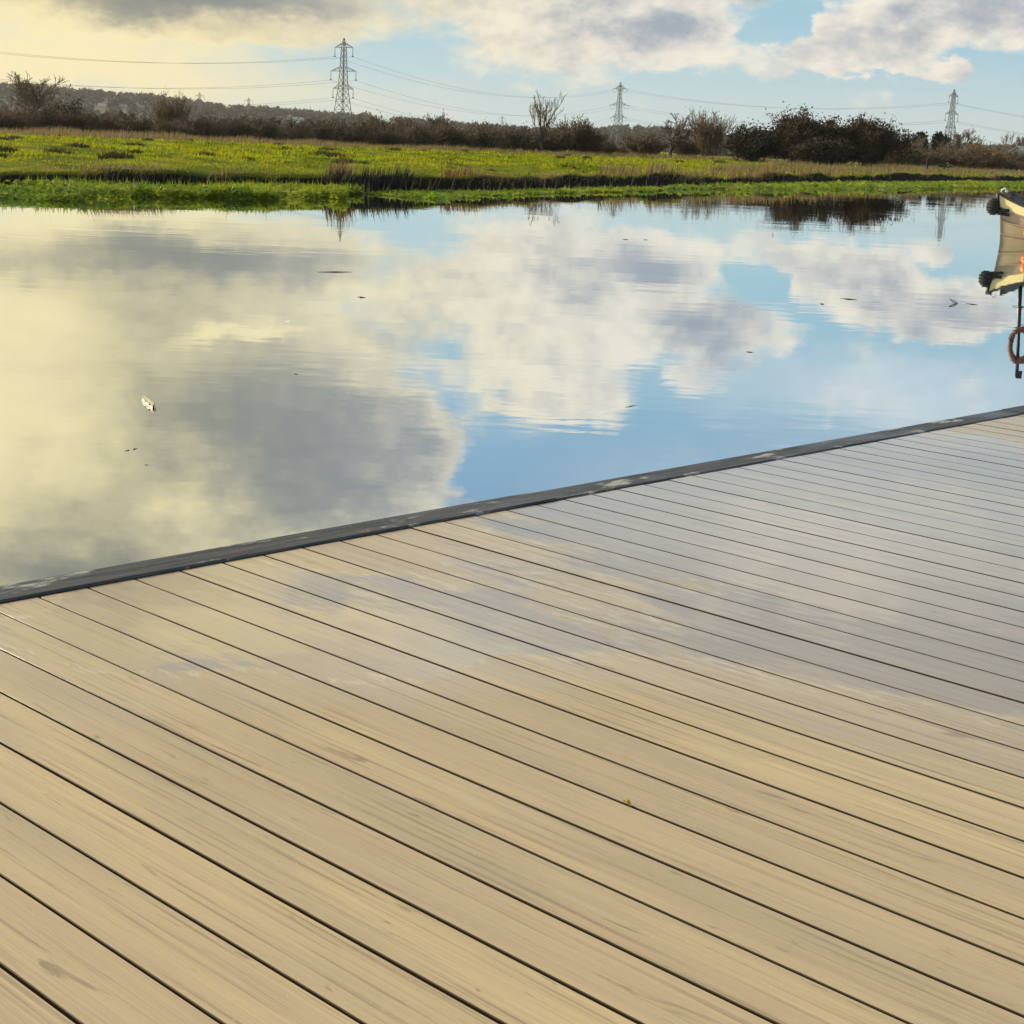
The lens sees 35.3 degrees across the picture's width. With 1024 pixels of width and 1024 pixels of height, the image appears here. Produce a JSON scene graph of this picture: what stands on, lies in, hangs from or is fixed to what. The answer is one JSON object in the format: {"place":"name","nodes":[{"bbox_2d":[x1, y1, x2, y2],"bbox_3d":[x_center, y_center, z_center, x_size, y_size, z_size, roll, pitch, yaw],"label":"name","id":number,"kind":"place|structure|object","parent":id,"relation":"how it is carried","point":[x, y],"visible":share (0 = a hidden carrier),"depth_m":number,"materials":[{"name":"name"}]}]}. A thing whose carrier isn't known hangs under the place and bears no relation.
{"place":"outdoors","nodes":[
{"label":"outdoors","id":0,"kind":"place"},
{"bbox_2d":[0,91,679,151],"bbox_3d":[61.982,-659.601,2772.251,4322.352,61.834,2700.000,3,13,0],"label":"hill","id":1,"kind":"structure","parent":0,"point":[101,109],"depth_m":2137.93,"materials":[{"name":"plant"}]},
{"bbox_2d":[0,82,1016,162],"bbox_3d":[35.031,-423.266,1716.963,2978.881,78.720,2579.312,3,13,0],"label":"wood","id":2,"kind":"object","parent":1,"relation":"on","point":[96,97],"visible":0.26,"depth_m":2215.15,"materials":[{"name":"plant"}]},
{"bbox_2d":[330,38,356,123],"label":"pylon","id":3,"kind":"object","parent":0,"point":[342,101],"visible":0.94,"depth_m":814.14,"materials":[{"name":"metal"}]},
{"bbox_2d":[5,52,344,63],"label":"power line","id":4,"kind":"object","parent":3,"relation":"hanging from","point":[187,63],"visible":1,"depth_m":753.81,"materials":[{"name":"metal"}]},
{"bbox_2d":[0,187,1023,585],"bbox_3d":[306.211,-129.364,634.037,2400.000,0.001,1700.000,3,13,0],"label":"river","id":5,"kind":"structure","parent":0,"point":[482,347],"depth_m":13.13,"materials":[{"name":"blue"}]},
{"bbox_2d":[142,396,155,409],"bbox_3d":[-2.143,-0.643,9.514,0.034,0.034,0.360,-3,14,-24],"label":"drift scrap","id":6,"kind":"object","parent":5,"relation":"on","point":[148,402],"visible":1,"depth_m":9.52,"materials":[{"name":"white wood"}]},
{"bbox_2d":[0,174,365,201],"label":"water weed","id":7,"kind":"object","parent":5,"relation":"on","point":[59,189],"visible":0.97,"depth_m":38.78,"materials":[{"name":"green plant"}]},
{"bbox_2d":[323,157,356,184],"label":"reeds","id":8,"kind":"object","parent":5,"relation":"on","point":[341,168],"visible":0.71,"depth_m":47.02,"materials":[{"name":"beige plant"}]},
{"bbox_2d":[0,161,731,193],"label":"reeds","id":9,"kind":"object","parent":5,"relation":"on","point":[368,187],"visible":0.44,"depth_m":49.97,"materials":[{"name":"brown plant"}]},
{"bbox_2d":[323,162,415,192],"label":"reeds","id":10,"kind":"object","parent":5,"relation":"on","point":[392,185],"visible":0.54,"depth_m":48.29,"materials":[{"name":"plant"}]},
{"bbox_2d":[0,405,1023,1023],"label":"deck","id":11,"kind":"structure","parent":5,"relation":"on","point":[400,769],"depth_m":3.35,"materials":[{"name":"wood"}]},
{"bbox_2d":[368,184,664,198],"bbox_3d":[0.941,-11.622,57.591,4.533,0.265,26.564,8,14,21],"label":"water weed","id":12,"kind":"object","parent":5,"relation":"on","point":[433,193],"visible":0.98,"depth_m":51.94,"materials":[{"name":"green plant"}]},
{"bbox_2d":[662,179,1023,189],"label":"water weed","id":13,"kind":"object","parent":5,"relation":"on","point":[872,184],"visible":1,"depth_m":94.50,"materials":[{"name":"green plant"}]},
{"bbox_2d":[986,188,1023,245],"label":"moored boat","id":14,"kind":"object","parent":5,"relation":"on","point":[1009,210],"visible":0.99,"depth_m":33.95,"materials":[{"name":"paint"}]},
{"bbox_2d":[1010,192,1023,203],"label":"tarpaulin","id":15,"kind":"object","parent":14,"relation":"on","point":[1017,197],"visible":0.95,"depth_m":33.85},
{"bbox_2d":[0,132,1023,190],"bbox_3d":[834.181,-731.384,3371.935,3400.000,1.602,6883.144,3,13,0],"label":"meadow","id":16,"kind":"structure","parent":0,"point":[11,176],"depth_m":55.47,"materials":[{"name":"plant"}]},
{"bbox_2d":[0,144,17,152],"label":"grass tussock","id":17,"kind":"object","parent":16,"relation":"on","point":[4,148],"depth_m":56.75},
{"bbox_2d":[0,106,18,128],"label":"hedge bush","id":18,"kind":"object","parent":16,"relation":"on","point":[6,123],"visible":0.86,"depth_m":145.41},
{"bbox_2d":[2,113,24,129],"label":"hedge bush","id":19,"kind":"object","parent":16,"relation":"on","point":[16,124],"visible":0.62,"depth_m":146.79,"materials":[{"name":"brown plant"}]},
{"bbox_2d":[0,102,32,116],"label":"hedge bush","id":20,"kind":"object","parent":16,"relation":"on","point":[15,109],"visible":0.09,"depth_m":153.43,"materials":[{"name":"brown plant"}]},
{"bbox_2d":[14,111,44,129],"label":"hedge bush","id":21,"kind":"object","parent":16,"relation":"on","point":[26,123],"visible":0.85,"depth_m":147.68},
{"bbox_2d":[6,71,66,111],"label":"bare tree","id":22,"kind":"object","parent":16,"relation":"on","point":[30,95],"visible":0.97,"depth_m":159.76,"materials":[{"name":"brown plant"}]},
{"bbox_2d":[16,105,66,129],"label":"hedge bush","id":23,"kind":"object","parent":16,"relation":"on","point":[51,122],"visible":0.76,"depth_m":148.76,"materials":[{"name":"brown plant"}]},
{"bbox_2d":[27,105,62,128],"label":"hedge bush","id":24,"kind":"object","parent":16,"relation":"on","point":[38,110],"visible":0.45,"depth_m":149.03,"materials":[{"name":"brown plant"}]},
{"bbox_2d":[42,145,73,153],"bbox_3d":[-15.672,-12.504,55.671,1.421,0.410,1.093,15,18,43],"label":"grass tussock","id":25,"kind":"object","parent":16,"relation":"on","point":[57,150],"depth_m":55.51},
{"bbox_2d":[40,85,93,118],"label":"bushy tree","id":26,"kind":"object","parent":16,"relation":"on","point":[76,106],"visible":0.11,"depth_m":155.07,"materials":[{"name":"brown plant"}]},
{"bbox_2d":[55,104,96,130],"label":"hedge bush","id":27,"kind":"object","parent":16,"relation":"on","point":[69,123],"visible":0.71,"depth_m":151.70,"materials":[{"name":"brown plant"}]},
{"bbox_2d":[60,107,94,131],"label":"hedge bush","id":28,"kind":"object","parent":16,"relation":"on","point":[67,110],"visible":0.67,"depth_m":152.28,"materials":[{"name":"brown plant"}]},
{"bbox_2d":[63,142,92,147],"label":"grass tussock","id":29,"kind":"object","parent":16,"relation":"on","point":[76,144],"depth_m":75.54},
{"bbox_2d":[84,110,117,131],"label":"hedge bush","id":30,"kind":"object","parent":16,"relation":"on","point":[104,121],"visible":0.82,"depth_m":154.26,"materials":[{"name":"plant"}]},
{"bbox_2d":[96,149,136,158],"bbox_3d":[-12.283,-11.101,49.930,1.390,0.393,1.069,2,13,-4],"label":"grass tussock","id":31,"kind":"object","parent":16,"relation":"on","point":[122,155],"depth_m":49.84,"materials":[{"name":"plant"}]},
{"bbox_2d":[106,116,134,132],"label":"hedge bush","id":32,"kind":"object","parent":16,"relation":"on","point":[120,125],"visible":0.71,"depth_m":155.08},
{"bbox_2d":[110,112,159,133],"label":"hedge bush","id":33,"kind":"object","parent":16,"relation":"on","point":[144,124],"visible":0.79,"depth_m":156.95,"materials":[{"name":"brown plant"}]},
{"bbox_2d":[146,86,182,124],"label":"bushy tree","id":34,"kind":"object","parent":16,"relation":"on","point":[163,110],"visible":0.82,"depth_m":184.02,"materials":[{"name":"brown plant"}]},
{"bbox_2d":[154,118,180,134],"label":"hedge bush","id":35,"kind":"object","parent":16,"relation":"on","point":[168,127],"visible":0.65,"depth_m":159.71,"materials":[{"name":"brown plant"}]},
{"bbox_2d":[167,89,191,121],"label":"bushy tree","id":36,"kind":"object","parent":16,"relation":"on","point":[179,112],"visible":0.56,"depth_m":184.44,"materials":[{"name":"brown plant"}]},
{"bbox_2d":[164,111,201,136],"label":"hedge bush","id":37,"kind":"object","parent":16,"relation":"on","point":[182,121],"visible":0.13,"depth_m":164.40,"materials":[{"name":"brown plant"}]},
{"bbox_2d":[170,120,196,137],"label":"hedge bush","id":38,"kind":"object","parent":16,"relation":"on","point":[187,129],"visible":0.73,"depth_m":161.13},
{"bbox_2d":[186,112,213,137],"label":"hedge bush","id":39,"kind":"object","parent":16,"relation":"on","point":[199,128],"visible":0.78,"depth_m":164.10,"materials":[{"name":"brown plant"}]},
{"bbox_2d":[207,117,231,137],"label":"hedge bush","id":40,"kind":"object","parent":16,"relation":"on","point":[215,130],"visible":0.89,"depth_m":163.06,"materials":[{"name":"plant"}]},
{"bbox_2d":[223,115,259,138],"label":"hedge bush","id":41,"kind":"object","parent":16,"relation":"on","point":[240,130],"visible":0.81,"depth_m":165.79,"materials":[{"name":"brown plant"}]},
{"bbox_2d":[246,122,266,139],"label":"hedge bush","id":42,"kind":"object","parent":16,"relation":"on","point":[258,136],"visible":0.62,"depth_m":167.32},
{"bbox_2d":[252,115,282,139],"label":"hedge bush","id":43,"kind":"object","parent":16,"relation":"on","point":[272,133],"visible":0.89,"depth_m":167.59,"materials":[{"name":"brown plant"}]},
{"bbox_2d":[269,122,296,139],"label":"hedge bush","id":44,"kind":"object","parent":16,"relation":"on","point":[284,132],"visible":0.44,"depth_m":169.89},
{"bbox_2d":[282,124,309,141],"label":"hedge bush","id":45,"kind":"object","parent":16,"relation":"on","point":[298,134],"visible":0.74,"depth_m":172.19,"materials":[{"name":"brown plant"}]},
{"bbox_2d":[285,117,314,140],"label":"hedge bush","id":46,"kind":"object","parent":16,"relation":"on","point":[291,125],"visible":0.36,"depth_m":176.53,"materials":[{"name":"brown plant"}]},
{"bbox_2d":[291,113,350,143],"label":"hedge bush","id":47,"kind":"object","parent":16,"relation":"on","point":[323,124],"visible":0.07,"depth_m":180.52,"materials":[{"name":"brown plant"}]},
{"bbox_2d":[305,116,352,143],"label":"hedge bush","id":48,"kind":"object","parent":16,"relation":"on","point":[325,132],"visible":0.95,"depth_m":175.00,"materials":[{"name":"brown plant"}]},
{"bbox_2d":[304,115,354,139],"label":"hedge bush","id":49,"kind":"object","parent":16,"relation":"on","point":[318,120],"visible":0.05,"depth_m":180.16,"materials":[{"name":"brown plant"}]},
{"bbox_2d":[326,122,360,142],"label":"hedge bush","id":50,"kind":"object","parent":16,"relation":"on","point":[352,136],"visible":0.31,"depth_m":178.41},
{"bbox_2d":[348,125,371,143],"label":"hedge bush","id":51,"kind":"object","parent":16,"relation":"on","point":[362,138],"visible":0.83,"depth_m":179.78,"materials":[{"name":"brown plant"}]},
{"bbox_2d":[349,112,393,145],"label":"hedge bush","id":52,"kind":"object","parent":16,"relation":"on","point":[360,125],"visible":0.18,"depth_m":184.96,"materials":[{"name":"brown plant"}]},
{"bbox_2d":[361,127,389,145],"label":"hedge bush","id":53,"kind":"object","parent":16,"relation":"on","point":[373,139],"visible":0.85,"depth_m":181.51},
{"bbox_2d":[367,124,404,145],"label":"hedge bush","id":54,"kind":"object","parent":16,"relation":"on","point":[390,138],"visible":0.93,"depth_m":182.20,"materials":[{"name":"brown plant"}]},
{"bbox_2d":[365,109,406,145],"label":"hedge bush","id":55,"kind":"object","parent":16,"relation":"on","point":[399,122],"visible":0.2,"depth_m":188.58,"materials":[{"name":"brown plant"}]},
{"bbox_2d":[392,123,417,146],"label":"hedge bush","id":56,"kind":"object","parent":16,"relation":"on","point":[407,134],"visible":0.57,"depth_m":184.83,"materials":[{"name":"plant"}]},
{"bbox_2d":[395,115,437,134],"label":"hedge bush","id":57,"kind":"object","parent":16,"relation":"on","point":[426,128],"visible":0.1,"depth_m":193.78,"materials":[{"name":"brown plant"}]},
{"bbox_2d":[402,120,451,146],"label":"hedge bush","id":58,"kind":"object","parent":16,"relation":"on","point":[420,136],"visible":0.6,"depth_m":188.48,"materials":[{"name":"brown plant"}]},
{"bbox_2d":[419,125,451,146],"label":"hedge bush","id":59,"kind":"object","parent":16,"relation":"on","point":[435,137],"visible":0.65,"depth_m":190.18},
{"bbox_2d":[422,109,453,131],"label":"round tree","id":60,"kind":"object","parent":16,"relation":"on","point":[432,121],"visible":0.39,"depth_m":208.78,"materials":[{"name":"brown plant"}]},
{"bbox_2d":[429,119,469,147],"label":"hedge bush","id":61,"kind":"object","parent":16,"relation":"on","point":[455,136],"visible":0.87,"depth_m":190.70,"materials":[{"name":"brown plant"}]},
{"bbox_2d":[441,166,480,179],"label":"reeds","id":62,"kind":"object","parent":16,"relation":"on","point":[454,175],"visible":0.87,"depth_m":53.70,"materials":[{"name":"beige plant"}]},
{"bbox_2d":[457,128,480,148],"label":"hedge bush","id":63,"kind":"object","parent":16,"relation":"on","point":[470,141],"visible":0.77,"depth_m":192.63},
{"bbox_2d":[465,122,504,149],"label":"hedge bush","id":64,"kind":"object","parent":16,"relation":"on","point":[489,138],"visible":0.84,"depth_m":194.55,"materials":[{"name":"brown plant"}]},
{"bbox_2d":[467,119,506,148],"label":"hedge bush","id":65,"kind":"object","parent":16,"relation":"on","point":[486,125],"visible":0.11,"depth_m":199.99,"materials":[{"name":"brown plant"}]},
{"bbox_2d":[477,123,520,148],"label":"hedge bush","id":66,"kind":"object","parent":16,"relation":"on","point":[503,141],"visible":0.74,"depth_m":197.13,"materials":[{"name":"plant"}]},
{"bbox_2d":[0,125,1023,173],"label":"tall dead grass","id":67,"kind":"structure","parent":16,"relation":"on","point":[116,134],"depth_m":160.07,"materials":[{"name":"plant"}]},
{"bbox_2d":[498,122,542,150],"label":"hedge bush","id":68,"kind":"object","parent":16,"relation":"on","point":[516,140],"visible":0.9,"depth_m":198.36,"materials":[{"name":"brown plant"}]},
{"bbox_2d":[517,128,548,150],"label":"hedge bush","id":69,"kind":"object","parent":16,"relation":"on","point":[526,137],"visible":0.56,"depth_m":200.95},
{"bbox_2d":[529,90,566,150],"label":"bare tree","id":70,"kind":"object","parent":16,"relation":"on","point":[543,113],"visible":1,"depth_m":198.86,"materials":[{"name":"brown plant"}]},
{"bbox_2d":[538,127,579,152],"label":"thorn bush","id":71,"kind":"object","parent":16,"relation":"on","point":[556,142],"visible":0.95,"depth_m":201.55,"materials":[{"name":"brown plant"}]},
{"bbox_2d":[554,114,608,152],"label":"thorn bush","id":72,"kind":"object","parent":16,"relation":"on","point":[588,137],"visible":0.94,"depth_m":205.00,"materials":[{"name":"brown plant"}]},
{"bbox_2d":[590,141,610,153],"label":"hedge bush","id":73,"kind":"object","parent":16,"relation":"on","point":[603,147],"visible":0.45,"depth_m":209.59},
{"bbox_2d":[603,141,619,153],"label":"hedge bush","id":74,"kind":"object","parent":16,"relation":"on","point":[612,149],"visible":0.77,"depth_m":213.07,"materials":[{"name":"brown plant"}]},
{"bbox_2d":[610,82,628,147],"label":"pylon","id":75,"kind":"object","parent":16,"relation":"on","point":[619,102],"visible":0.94,"depth_m":1176.70,"materials":[{"name":"metal"}]},
{"bbox_2d":[616,124,674,154],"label":"thorn bush","id":76,"kind":"object","parent":16,"relation":"on","point":[654,147],"visible":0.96,"depth_m":214.89,"materials":[{"name":"brown plant"}]},
{"bbox_2d":[599,158,740,180],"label":"reeds","id":77,"kind":"object","parent":16,"relation":"on","point":[662,168],"visible":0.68,"depth_m":73.22,"materials":[{"name":"beige plant"}]},
{"bbox_2d":[660,111,693,155],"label":"gnarled tree","id":78,"kind":"object","parent":16,"relation":"on","point":[680,127],"visible":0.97,"depth_m":218.71,"materials":[{"name":"brown plant"}]},
{"bbox_2d":[667,137,700,156],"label":"thorn bush","id":79,"kind":"object","parent":16,"relation":"on","point":[688,148],"visible":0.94,"depth_m":219.05,"materials":[{"name":"brown plant"}]},
{"bbox_2d":[685,106,744,156],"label":"tall bush","id":80,"kind":"object","parent":16,"relation":"on","point":[712,136],"visible":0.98,"depth_m":215.45,"materials":[{"name":"brown plant"}]},
{"bbox_2d":[720,117,782,161],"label":"thicket bush","id":81,"kind":"object","parent":16,"relation":"on","point":[753,144],"visible":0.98,"depth_m":198.14,"materials":[{"name":"brown plant"}]},
{"bbox_2d":[763,101,827,162],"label":"thicket bush","id":82,"kind":"object","parent":16,"relation":"on","point":[792,129],"visible":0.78,"depth_m":197.02,"materials":[{"name":"brown plant"}]},
{"bbox_2d":[780,134,862,164],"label":"thicket bush","id":83,"kind":"object","parent":16,"relation":"on","point":[828,151],"visible":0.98,"depth_m":192.20,"materials":[{"name":"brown plant"}]},
{"bbox_2d":[810,115,894,164],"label":"thicket bush","id":84,"kind":"object","parent":16,"relation":"on","point":[832,126],"visible":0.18,"depth_m":196.51,"materials":[{"name":"brown plant"}]},
{"bbox_2d":[707,160,1023,178],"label":"reeds","id":85,"kind":"object","parent":16,"relation":"on","point":[755,168],"visible":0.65,"depth_m":109.91,"materials":[{"name":"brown plant"}]},
{"bbox_2d":[831,112,922,166],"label":"thicket bush","id":86,"kind":"object","parent":16,"relation":"on","point":[880,142],"visible":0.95,"depth_m":195.78,"materials":[{"name":"brown plant"}]},
{"bbox_2d":[884,145,931,166],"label":"hedge bush","id":87,"kind":"object","parent":16,"relation":"on","point":[917,156],"visible":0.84,"depth_m":281.34,"materials":[{"name":"brown plant"}]},
{"bbox_2d":[901,136,927,150],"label":"thorn bush","id":88,"kind":"object","parent":16,"relation":"on","point":[921,144],"visible":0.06,"depth_m":319.59,"materials":[{"name":"brown plant"}]},
{"bbox_2d":[911,130,930,150],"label":"evergreen tree","id":89,"kind":"object","parent":16,"relation":"on","point":[923,134],"visible":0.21,"depth_m":407.33,"materials":[{"name":"green plant"}]},
{"bbox_2d":[913,145,950,166],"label":"hedge bush","id":90,"kind":"object","parent":16,"relation":"on","point":[922,160],"visible":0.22,"depth_m":291.67,"materials":[{"name":"brown plant"}]},
{"bbox_2d":[923,153,958,167],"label":"hedge bush","id":91,"kind":"object","parent":16,"relation":"on","point":[936,159],"visible":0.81,"depth_m":280.57,"materials":[{"name":"brown plant"}]},
{"bbox_2d":[931,131,950,151],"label":"evergreen tree","id":92,"kind":"object","parent":16,"relation":"on","point":[938,137],"visible":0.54,"depth_m":407.38,"materials":[{"name":"green plant"}]},
{"bbox_2d":[926,159,958,171],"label":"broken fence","id":93,"kind":"object","parent":16,"relation":"on","point":[928,162],"visible":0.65,"depth_m":173.58,"materials":[{"name":"brown wood"}]},
{"bbox_2d":[944,89,957,144],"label":"pylon","id":94,"kind":"object","parent":16,"relation":"on","point":[954,95],"visible":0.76,"depth_m":1070.81,"materials":[{"name":"metal"}]},
{"bbox_2d":[931,136,985,153],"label":"thorn bush","id":95,"kind":"object","parent":16,"relation":"on","point":[949,147],"visible":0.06,"depth_m":369.80,"materials":[{"name":"brown plant"}]},
{"bbox_2d":[940,148,988,168],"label":"hedge bush","id":96,"kind":"object","parent":16,"relation":"on","point":[981,153],"visible":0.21,"depth_m":284.71,"materials":[{"name":"brown plant"}]},
{"bbox_2d":[947,128,983,148],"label":"round tree","id":97,"kind":"object","parent":16,"relation":"on","point":[958,141],"visible":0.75,"depth_m":408.41,"materials":[{"name":"brown plant"}]},
{"bbox_2d":[956,150,994,169],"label":"hedge bush","id":98,"kind":"object","parent":16,"relation":"on","point":[970,160],"visible":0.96,"depth_m":279.43,"materials":[{"name":"brown plant"}]},
{"bbox_2d":[947,138,1016,169],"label":"golden bush","id":99,"kind":"object","parent":16,"relation":"on","point":[998,162],"visible":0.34,"depth_m":290.34,"materials":[{"name":"brown plant"}]},
{"bbox_2d":[988,147,1021,170],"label":"hedge bush","id":100,"kind":"object","parent":16,"relation":"on","point":[1012,167],"visible":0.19,"depth_m":300.34,"materials":[{"name":"brown plant"}]},
{"bbox_2d":[994,132,1020,152],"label":"bare tree","id":101,"kind":"object","parent":16,"relation":"on","point":[1005,145],"visible":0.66,"depth_m":407.58,"materials":[{"name":"brown plant"}]},
{"bbox_2d":[998,149,1023,170],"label":"hedge bush","id":102,"kind":"object","parent":16,"relation":"on","point":[1019,162],"visible":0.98,"depth_m":283.85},
{"bbox_2d":[1007,139,1023,170],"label":"house","id":103,"kind":"structure","parent":16,"relation":"on","point":[1020,148],"depth_m":319.11,"materials":[{"name":"tile"}]},
{"bbox_2d":[0,0,1023,145],"label":"sky","id":104,"kind":"structure","parent":0,"point":[863,56],"materials":[{"name":"blue"}]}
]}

